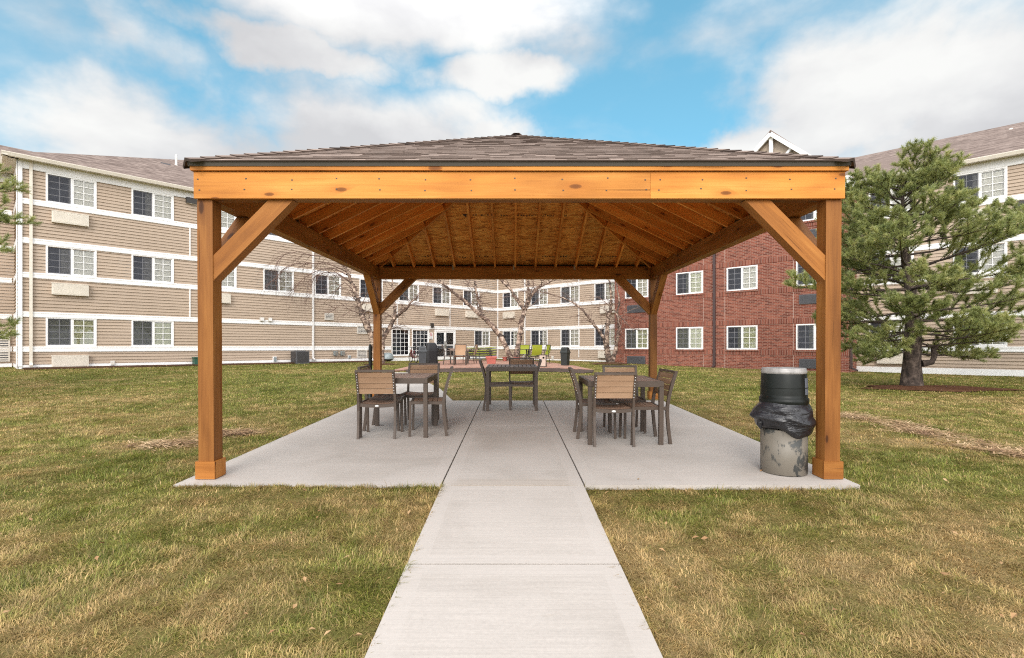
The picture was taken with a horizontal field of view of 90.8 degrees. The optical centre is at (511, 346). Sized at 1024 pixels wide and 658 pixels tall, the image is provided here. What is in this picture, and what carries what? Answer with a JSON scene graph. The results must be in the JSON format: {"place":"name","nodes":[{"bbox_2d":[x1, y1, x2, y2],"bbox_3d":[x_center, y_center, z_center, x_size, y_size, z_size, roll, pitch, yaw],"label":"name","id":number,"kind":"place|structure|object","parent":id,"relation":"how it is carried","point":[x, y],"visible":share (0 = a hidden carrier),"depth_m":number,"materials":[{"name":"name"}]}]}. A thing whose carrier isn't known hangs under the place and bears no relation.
{"place":"outdoors","nodes":[
{"label":"outdoors","id":0,"kind":"place"},
{"bbox_2d":[386,372,452,400],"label":"path","id":1,"kind":"structure","parent":0,"point":[401,388],"depth_m":11.88,"materials":[{"name":"concrete"}]},
{"bbox_2d":[395,359,591,371],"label":"patio","id":2,"kind":"structure","parent":0,"point":[460,363],"depth_m":22.63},
{"bbox_2d":[418,346,426,362],"bbox_3d":[-4.059,0.428,22.863,0.396,0.833,0.396,0,0,-11],"label":"waste bin","id":3,"kind":"object","parent":2,"relation":"on","point":[422,350],"visible":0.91,"depth_m":22.70,"materials":[{"name":"grey plastic"}]},
{"bbox_2d":[426,343,437,362],"bbox_3d":[-3.896,0.337,24.459,0.607,1.016,0.387,0,0,-36],"label":"covered grill","id":4,"kind":"object","parent":2,"relation":"on","point":[432,353],"visible":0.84,"depth_m":24.32,"materials":[{"name":"fabric"}]},
{"bbox_2d":[442,344,455,364],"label":"sling chair","id":5,"kind":"object","parent":2,"relation":"on","point":[448,355],"visible":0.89,"depth_m":23.14,"materials":[{"name":"brown metal"}]},
{"bbox_2d":[448,348,470,363],"bbox_3d":[-2.578,0.480,24.627,1.070,0.740,0.860,0,0,-7],"label":"dining table","id":6,"kind":"object","parent":2,"relation":"on","point":[467,354],"visible":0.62,"depth_m":24.26,"materials":[{"name":"brown metal"}]},
{"bbox_2d":[453,344,466,364],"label":"sling chair","id":7,"kind":"object","parent":2,"relation":"on","point":[460,349],"visible":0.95,"depth_m":23.09,"materials":[{"name":"beige fabric"}]},
{"bbox_2d":[463,344,477,362],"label":"sling chair","id":8,"kind":"object","parent":2,"relation":"on","point":[476,348],"visible":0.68,"depth_m":24.85,"materials":[{"name":"beige fabric"}]},
{"bbox_2d":[469,354,494,358],"bbox_3d":[-1.814,0.649,29.366,1.790,0.420,0.680,0,0,-4],"label":"lounger","id":9,"kind":"object","parent":2,"relation":"on","point":[482,355],"visible":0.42,"depth_m":29.08,"materials":[{"name":"green"}]},
{"bbox_2d":[469,351,496,356],"bbox_3d":[-1.784,0.514,29.396,1.790,0.420,0.680,0,0,-2],"label":"lounger","id":10,"kind":"object","parent":9,"relation":"on","point":[479,353],"visible":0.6,"depth_m":29.07,"materials":[{"name":"green"}]},
{"bbox_2d":[469,349,495,352],"bbox_3d":[-1.814,0.379,29.426,1.790,0.420,0.680,0,0,1],"label":"lounger","id":11,"kind":"object","parent":10,"relation":"on","point":[487,350],"visible":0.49,"depth_m":29.12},
{"bbox_2d":[469,347,494,353],"bbox_3d":[-1.784,0.244,29.456,1.790,0.420,0.680,0,0,3],"label":"lounger","id":12,"kind":"object","parent":11,"relation":"on","point":[487,348],"visible":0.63,"depth_m":29.13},
{"bbox_2d":[485,356,496,363],"bbox_3d":[-1.008,0.675,24.521,0.561,0.364,0.337,0,0,-2],"label":"planter","id":13,"kind":"object","parent":2,"relation":"on","point":[491,359],"visible":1,"depth_m":24.38,"materials":[{"name":"ceramic"}]},
{"bbox_2d":[426,280,578,360],"bbox_3d":[-0.952,-2.285,29.124,10.707,8.694,4.179,0,0,0],"label":"birch tree","id":14,"kind":"object","parent":2,"relation":"on","point":[492,326],"visible":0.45,"depth_m":28.94,"materials":[{"name":"brown plant"}]},
{"bbox_2d":[518,345,529,357],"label":"sling chair","id":15,"kind":"object","parent":2,"relation":"on","point":[522,352],"visible":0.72,"depth_m":27.14,"materials":[{"name":"fabric"}]},
{"bbox_2d":[526,344,541,363],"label":"sling chair","id":16,"kind":"object","parent":2,"relation":"on","point":[536,349],"visible":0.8,"depth_m":23.59,"materials":[{"name":"green fabric"}]},
{"bbox_2d":[539,355,546,366],"bbox_3d":[1.316,0.614,21.306,0.316,0.517,0.451,0,0,10],"label":"toss board","id":17,"kind":"object","parent":2,"relation":"on","point":[544,360],"visible":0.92,"depth_m":21.09,"materials":[{"name":"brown wood"}]},
{"bbox_2d":[535,345,550,363],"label":"sling chair","id":18,"kind":"object","parent":2,"relation":"on","point":[547,350],"visible":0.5,"depth_m":25.43,"materials":[{"name":"fabric"}]},
{"bbox_2d":[560,347,570,365],"bbox_3d":[2.401,0.459,22.759,0.366,0.820,0.366,0,0,32],"label":"waste bin","id":19,"kind":"object","parent":2,"relation":"on","point":[565,352],"visible":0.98,"depth_m":22.64,"materials":[{"name":"black plastic"}]},
{"bbox_2d":[0,359,1023,657],"bbox_3d":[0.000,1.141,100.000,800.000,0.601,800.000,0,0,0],"label":"lawn","id":20,"kind":"structure","parent":0,"point":[738,565],"depth_m":3.27,"materials":[{"name":"green plant"}]},
{"bbox_2d":[0,163,43,340],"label":"pine tree","id":21,"kind":"object","parent":20,"relation":"on","point":[5,218],"visible":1,"depth_m":10.37,"materials":[{"name":"green plant"}]},
{"bbox_2d":[23,360,384,369],"bbox_3d":[-12.537,0.826,23.679,1.149,0.094,15.000,0,0,43],"label":"mulch bed","id":22,"kind":"object","parent":20,"relation":"on","point":[176,365],"visible":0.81,"depth_m":21.06,"materials":[{"name":"brown wood"}]},
{"bbox_2d":[192,357,197,365],"bbox_3d":[-13.899,0.677,22.395,0.400,0.385,0.460,0,0,43],"label":"utility box","id":23,"kind":"object","parent":22,"relation":"on","point":[194,360],"visible":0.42,"depth_m":22.17,"materials":[{"name":"green metal"}]},
{"bbox_2d":[291,351,308,363],"bbox_3d":[-10.681,0.551,25.423,0.678,0.645,0.678,0,0,43],"label":"condenser unit","id":24,"kind":"object","parent":22,"relation":"on","point":[299,357],"visible":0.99,"depth_m":25.17,"materials":[{"name":"grey metal"}]},
{"bbox_2d":[251,244,447,362],"bbox_3d":[-7.888,-2.994,24.143,9.340,8.004,4.272,0,0,0],"label":"birch tree","id":25,"kind":"object","parent":20,"relation":"on","point":[366,323],"visible":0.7,"depth_m":24.16,"materials":[{"name":"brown plant"}]},
{"bbox_2d":[368,344,371,397],"bbox_3d":[-2.843,0.508,10.120,0.156,1.100,0.156,0,0,0],"label":"smokers post","id":26,"kind":"object","parent":20,"relation":"on","point":[370,359],"visible":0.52,"depth_m":10.09,"materials":[{"name":"black plastic"}]},
{"bbox_2d":[406,346,417,362],"bbox_3d":[-5.239,0.444,26.818,0.617,0.870,1.369,0,0,-32],"label":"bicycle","id":27,"kind":"object","parent":20,"relation":"on","point":[411,354],"visible":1,"depth_m":26.79,"materials":[{"name":"metal"}]},
{"bbox_2d":[406,368,593,372],"bbox_3d":[-0.417,0.879,18.982,6.847,0.081,3.634,0,0,0],"label":"soil border","id":28,"kind":"object","parent":20,"relation":"on","point":[541,369],"visible":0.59,"depth_m":18.11,"materials":[{"name":"brown soil"}]},
{"bbox_2d":[0,367,1018,657],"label":"fallen leaves","id":29,"kind":"object","parent":20,"relation":"on","point":[648,489],"visible":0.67,"depth_m":2.86,"materials":[{"name":"brown plant"}]},
{"bbox_2d":[0,122,1023,376],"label":"siding building","id":30,"kind":"structure","parent":20,"relation":"on","point":[70,294],"depth_m":21.57,"materials":[{"name":"beige plastic"}]},
{"bbox_2d":[46,318,96,345],"bbox_3d":[-17.351,-0.545,19.846,0.602,1.130,1.500,0,0,43],"label":"window","id":31,"kind":"structure","parent":30,"relation":"in","point":[59,331],"depth_m":19.65,"materials":[{"name":"white glass"}]},
{"bbox_2d":[46,245,96,276],"bbox_3d":[-17.351,-3.285,19.846,0.602,1.130,1.500,0,0,43],"label":"window","id":32,"kind":"structure","parent":30,"relation":"in","point":[61,261],"depth_m":19.74,"materials":[{"name":"white glass"}]},
{"bbox_2d":[46,172,96,208],"bbox_3d":[-17.351,-6.025,19.846,0.602,1.130,1.500,0,0,43],"label":"window","id":33,"kind":"structure","parent":30,"relation":"in","point":[73,191],"depth_m":19.81,"materials":[{"name":"white glass"}]},
{"bbox_2d":[130,254,173,282],"bbox_3d":[-15.540,-3.285,21.754,0.602,1.130,1.500,0,0,44],"label":"window","id":34,"kind":"structure","parent":30,"relation":"in","point":[154,269],"depth_m":21.66,"materials":[{"name":"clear glass"}]},
{"bbox_2d":[130,188,173,220],"bbox_3d":[-15.540,-6.025,21.754,0.602,1.130,1.500,0,0,44],"label":"window","id":35,"kind":"structure","parent":30,"relation":"in","point":[143,203],"depth_m":21.68,"materials":[{"name":"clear glass"}]},
{"bbox_2d":[131,320,173,345],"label":"window","id":36,"kind":"structure","parent":30,"relation":"in","point":[143,333],"depth_m":21.56,"materials":[{"name":"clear glass"}]},
{"bbox_2d":[221,210,235,228],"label":"window","id":37,"kind":"structure","parent":30,"relation":"in","point":[227,219],"depth_m":23.69,"materials":[{"name":"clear glass"}]},
{"bbox_2d":[222,267,236,287],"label":"window","id":38,"kind":"structure","parent":30,"relation":"in","point":[230,281],"depth_m":23.86,"materials":[{"name":"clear glass"}]},
{"bbox_2d":[263,268,293,291],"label":"window","id":39,"kind":"structure","parent":30,"relation":"in","point":[289,281],"depth_m":25.36,"materials":[{"name":"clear glass"}]},
{"bbox_2d":[314,274,340,295],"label":"window","id":40,"kind":"structure","parent":30,"relation":"in","point":[326,282],"depth_m":27.50,"materials":[{"name":"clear glass"}]},
{"bbox_2d":[359,279,382,298],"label":"window","id":41,"kind":"structure","parent":30,"relation":"in","point":[362,285],"depth_m":29.34,"materials":[{"name":"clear glass"}]},
{"bbox_2d":[384,352,393,360],"bbox_3d":[-7.274,0.621,29.450,0.716,0.500,0.716,0,0,-7],"label":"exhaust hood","id":42,"kind":"object","parent":30,"relation":"attached to","point":[388,356],"visible":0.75,"depth_m":29.19,"materials":[{"name":"grey metal"}]},
{"bbox_2d":[391,329,409,355],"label":"window","id":43,"kind":"structure","parent":30,"relation":"in","point":[400,339],"depth_m":31.05,"materials":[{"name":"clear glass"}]},
{"bbox_2d":[394,283,418,301],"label":"window","id":44,"kind":"structure","parent":30,"relation":"in","point":[412,287],"depth_m":31.27,"materials":[{"name":"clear glass"}]},
{"bbox_2d":[412,329,428,355],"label":"window","id":45,"kind":"structure","parent":30,"relation":"in","point":[419,338],"depth_m":32.10,"materials":[{"name":"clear glass"}]},
{"bbox_2d":[436,331,444,359],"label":"door","id":46,"kind":"structure","parent":30,"relation":"in","point":[439,358],"depth_m":32.87,"materials":[{"name":"white glass"}]},
{"bbox_2d":[432,287,450,304],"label":"window","id":47,"kind":"structure","parent":30,"relation":"in","point":[441,298],"depth_m":33.10,"materials":[{"name":"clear glass"}]},
{"bbox_2d":[437,331,453,359],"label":"door","id":48,"kind":"structure","parent":30,"relation":"in","point":[449,336],"depth_m":33.87,"materials":[{"name":"white glass"}]},
{"bbox_2d":[463,290,479,306],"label":"window","id":49,"kind":"structure","parent":30,"relation":"in","point":[470,297],"depth_m":34.95,"materials":[{"name":"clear glass"}]},
{"bbox_2d":[474,331,489,345],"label":"window","id":50,"kind":"structure","parent":30,"relation":"in","point":[482,338],"depth_m":35.78,"materials":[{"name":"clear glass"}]},
{"bbox_2d":[503,331,517,345],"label":"window","id":51,"kind":"structure","parent":30,"relation":"in","point":[510,337],"depth_m":36.12,"materials":[{"name":"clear glass"}]},
{"bbox_2d":[503,291,517,307],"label":"window","id":52,"kind":"structure","parent":30,"relation":"in","point":[509,301],"depth_m":35.99,"materials":[{"name":"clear glass"}]},
{"bbox_2d":[531,330,547,345],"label":"window","id":53,"kind":"structure","parent":30,"relation":"in","point":[537,336],"depth_m":34.41,"materials":[{"name":"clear glass"}]},
{"bbox_2d":[531,288,547,305],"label":"window","id":54,"kind":"structure","parent":30,"relation":"in","point":[544,300],"depth_m":33.90,"materials":[{"name":"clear glass"}]},
{"bbox_2d":[560,329,579,345],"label":"window","id":55,"kind":"structure","parent":30,"relation":"in","point":[568,337],"depth_m":32.17,"materials":[{"name":"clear glass"}]},
{"bbox_2d":[560,285,579,303],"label":"window","id":56,"kind":"structure","parent":30,"relation":"in","point":[572,292],"depth_m":32.17,"materials":[{"name":"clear glass"}]},
{"bbox_2d":[594,328,614,345],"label":"window","id":57,"kind":"structure","parent":30,"relation":"in","point":[598,341],"depth_m":30.54,"materials":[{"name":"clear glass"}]},
{"bbox_2d":[594,281,614,300],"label":"window","id":58,"kind":"structure","parent":30,"relation":"in","point":[600,290],"depth_m":30.51,"materials":[{"name":"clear glass"}]},
{"bbox_2d":[869,323,904,343],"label":"window","id":59,"kind":"structure","parent":30,"relation":"in","point":[871,324],"depth_m":20.79,"materials":[{"name":"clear glass"}]},
{"bbox_2d":[869,188,910,211],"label":"window","id":60,"kind":"structure","parent":30,"relation":"in","point":[907,207],"depth_m":20.81,"materials":[{"name":"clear glass"}]},
{"bbox_2d":[869,251,913,278],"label":"window","id":61,"kind":"structure","parent":30,"relation":"in","point":[899,259],"depth_m":20.74,"materials":[{"name":"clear glass"}]},
{"bbox_2d":[953,319,1006,346],"bbox_3d":[17.767,-0.545,19.170,1.500,1.130,0.602,0,0,43],"label":"window","id":62,"kind":"structure","parent":30,"relation":"in","point":[997,344],"depth_m":18.75,"materials":[{"name":"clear glass"}]},
{"bbox_2d":[953,242,1006,273],"bbox_3d":[17.767,-3.285,19.170,1.500,1.130,0.602,0,0,43],"label":"window","id":63,"kind":"structure","parent":30,"relation":"in","point":[996,255],"depth_m":18.88,"materials":[{"name":"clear glass"}]},
{"bbox_2d":[953,166,1006,202],"bbox_3d":[17.767,-6.025,19.170,1.500,1.130,0.602,0,0,43],"label":"window","id":64,"kind":"structure","parent":30,"relation":"in","point":[993,182],"depth_m":18.86,"materials":[{"name":"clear glass"}]},
{"bbox_2d":[365,486,662,657],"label":"walkway","id":65,"kind":"structure","parent":20,"relation":"on","point":[512,572],"depth_m":2.58,"materials":[{"name":"concrete"}]},
{"bbox_2d":[92,411,1023,456],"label":"straw","id":66,"kind":"object","parent":20,"relation":"on","point":[905,423],"visible":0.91,"depth_m":6.33,"materials":[{"name":"beige plant"}]},
{"bbox_2d":[513,280,648,361],"bbox_3d":[3.631,-2.472,25.953,7.720,7.003,3.501,0,0,8],"label":"birch tree","id":67,"kind":"object","parent":20,"relation":"on","point":[609,357],"visible":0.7,"depth_m":25.90,"materials":[{"name":"beige plant"}]},
{"bbox_2d":[591,362,626,363],"bbox_3d":[5.061,0.870,25.998,2.028,0.105,1.309,0,0,0],"label":"mulch ring","id":68,"kind":"object","parent":20,"relation":"on","point":[608,363],"visible":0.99,"depth_m":25.77,"materials":[{"name":"brown plant"}]},
{"bbox_2d":[614,130,857,371],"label":"brick building","id":69,"kind":"structure","parent":20,"relation":"on","point":[740,306],"depth_m":23.49,"materials":[{"name":"red brick"}]},
{"bbox_2d":[625,328,647,348],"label":"window","id":70,"kind":"structure","parent":69,"relation":"in","point":[637,339],"depth_m":27.03,"materials":[{"name":"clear glass"}]},
{"bbox_2d":[625,280,647,298],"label":"window","id":71,"kind":"structure","parent":69,"relation":"in","point":[641,286],"depth_m":26.96,"materials":[{"name":"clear glass"}]},
{"bbox_2d":[676,327,702,348],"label":"window","id":72,"kind":"structure","parent":69,"relation":"in","point":[686,337],"depth_m":25.02,"materials":[{"name":"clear glass"}]},
{"bbox_2d":[676,270,702,294],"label":"window","id":73,"kind":"structure","parent":69,"relation":"in","point":[686,282],"depth_m":25.04,"materials":[{"name":"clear glass"}]},
{"bbox_2d":[727,325,757,349],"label":"window","id":74,"kind":"structure","parent":69,"relation":"in","point":[738,337],"depth_m":23.29,"materials":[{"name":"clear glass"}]},
{"bbox_2d":[727,265,757,290],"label":"window","id":75,"kind":"structure","parent":69,"relation":"in","point":[742,277],"depth_m":23.29,"materials":[{"name":"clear glass"}]},
{"bbox_2d":[796,261,812,285],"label":"window","id":76,"kind":"structure","parent":69,"relation":"in","point":[799,268],"depth_m":21.88,"materials":[{"name":"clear glass"}]},
{"bbox_2d":[796,324,815,349],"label":"window","id":77,"kind":"structure","parent":69,"relation":"in","point":[805,333],"depth_m":21.71,"materials":[{"name":"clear glass"}]},
{"bbox_2d":[800,210,816,220],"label":"window","id":78,"kind":"structure","parent":69,"relation":"in","point":[810,216],"depth_m":21.42,"materials":[{"name":"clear glass"}]},
{"bbox_2d":[782,136,1023,385],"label":"pine tree","id":79,"kind":"object","parent":20,"relation":"on","point":[867,239],"visible":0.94,"depth_m":12.25,"materials":[{"name":"green plant"}]},
{"bbox_2d":[862,385,1020,391],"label":"needle litter","id":80,"kind":"object","parent":20,"relation":"on","point":[950,388],"visible":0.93,"depth_m":12.40,"materials":[{"name":"brown plant"}]},
{"bbox_2d":[998,196,1023,276],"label":"pine tree","id":81,"kind":"object","parent":20,"relation":"on","point":[1018,209],"visible":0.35,"depth_m":12.60,"materials":[{"name":"green plant"}]},
{"bbox_2d":[0,0,1023,343],"label":"sky","id":82,"kind":"structure","parent":0,"point":[158,79],"materials":[{"name":"blue"}]},
{"bbox_2d":[173,401,859,489],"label":"concrete slab","id":83,"kind":"structure","parent":0,"point":[522,443],"depth_m":5.32,"materials":[{"name":"grey concrete"}]},
{"bbox_2d":[355,370,402,438],"bbox_3d":[-1.664,0.707,6.364,0.474,0.851,0.553,0,1,-1],"label":"patio chair","id":84,"kind":"object","parent":83,"relation":"on","point":[369,381],"visible":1,"depth_m":6.16,"materials":[{"name":"brown wood"}]},
{"bbox_2d":[357,365,406,430],"bbox_3d":[-1.768,0.696,6.912,0.553,0.851,0.474,0,1,0],"label":"patio chair","id":85,"kind":"object","parent":83,"relation":"on","point":[387,396],"visible":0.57,"depth_m":6.92,"materials":[{"name":"brown wood"}]},
{"bbox_2d":[360,373,437,437],"bbox_3d":[-1.480,0.757,6.663,0.870,0.739,0.870,0,1,0],"label":"patio table","id":86,"kind":"object","parent":83,"relation":"on","point":[424,379],"visible":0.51,"depth_m":6.25,"materials":[{"name":"brown wood"}]},
{"bbox_2d":[400,363,439,424],"bbox_3d":[-1.339,0.686,7.399,0.474,0.851,0.553,0,1,2],"label":"patio chair","id":87,"kind":"object","parent":83,"relation":"on","point":[409,394],"visible":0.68,"depth_m":7.58,"materials":[{"name":"brown wood"}]},
{"bbox_2d":[408,366,452,436],"bbox_3d":[-1.043,0.703,6.556,0.553,0.851,0.474,0,1,-6],"label":"patio chair","id":88,"kind":"object","parent":83,"relation":"on","point":[419,400],"visible":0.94,"depth_m":6.34,"materials":[{"name":"brown metal"}]},
{"bbox_2d":[479,359,510,410],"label":"patio chair","id":89,"kind":"object","parent":83,"relation":"on","point":[498,384],"visible":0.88,"depth_m":8.54,"materials":[{"name":"brown metal"}]},
{"bbox_2d":[486,364,537,410],"bbox_3d":[0.000,0.713,8.913,0.870,0.739,0.870,0,1,0],"label":"patio table","id":90,"kind":"object","parent":83,"relation":"on","point":[511,367],"visible":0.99,"depth_m":8.48,"materials":[{"name":"brown wood"}]},
{"bbox_2d":[183,133,855,478],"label":"pavilion","id":91,"kind":"structure","parent":83,"relation":"on","point":[516,206],"depth_m":4.53,"materials":[{"name":"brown wood"}]},
{"bbox_2d":[509,358,534,406],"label":"patio chair","id":92,"kind":"object","parent":83,"relation":"on","point":[522,360],"visible":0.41,"depth_m":9.47,"materials":[{"name":"brown metal"}]},
{"bbox_2d":[509,359,541,409],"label":"patio chair","id":93,"kind":"object","parent":83,"relation":"on","point":[523,384],"visible":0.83,"depth_m":8.55,"materials":[{"name":"brown metal"}]},
{"bbox_2d":[568,367,616,438],"bbox_3d":[1.008,0.706,6.393,0.553,0.851,0.474,0,1,2],"label":"patio chair","id":94,"kind":"object","parent":83,"relation":"on","point":[580,402],"visible":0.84,"depth_m":6.17,"materials":[{"name":"brown wood"}]},
{"bbox_2d":[587,372,636,446],"bbox_3d":[1.163,0.715,5.924,0.474,0.851,0.553,0,1,0],"label":"patio chair","id":95,"kind":"object","parent":83,"relation":"on","point":[614,384],"visible":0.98,"depth_m":5.72,"materials":[{"name":"brown wood"}]},
{"bbox_2d":[578,375,663,444],"bbox_3d":[1.315,0.765,6.253,0.870,0.739,0.870,0,1,0],"label":"patio table","id":96,"kind":"object","parent":83,"relation":"on","point":[642,382],"visible":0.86,"depth_m":5.82,"materials":[{"name":"brown wood"}]},
{"bbox_2d":[602,365,645,432],"bbox_3d":[1.500,0.698,6.789,0.474,0.851,0.553,0,1,0],"label":"patio chair","id":97,"kind":"object","parent":83,"relation":"on","point":[618,400],"visible":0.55,"depth_m":6.95,"materials":[{"name":"brown wood"}]},
{"bbox_2d":[619,369,677,444],"bbox_3d":[1.627,0.712,6.076,0.553,0.851,0.474,0,1,-6],"label":"patio chair","id":98,"kind":"object","parent":83,"relation":"on","point":[652,406],"visible":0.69,"depth_m":6.01,"materials":[{"name":"brown wood"}]},
{"bbox_2d":[749,367,815,476],"bbox_3d":[2.525,0.683,4.685,0.520,0.962,0.517,0,0,40],"label":"litter bin","id":99,"kind":"object","parent":83,"relation":"on","point":[781,413],"visible":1,"depth_m":4.52,"materials":[{"name":"black plastic"}]}
]}

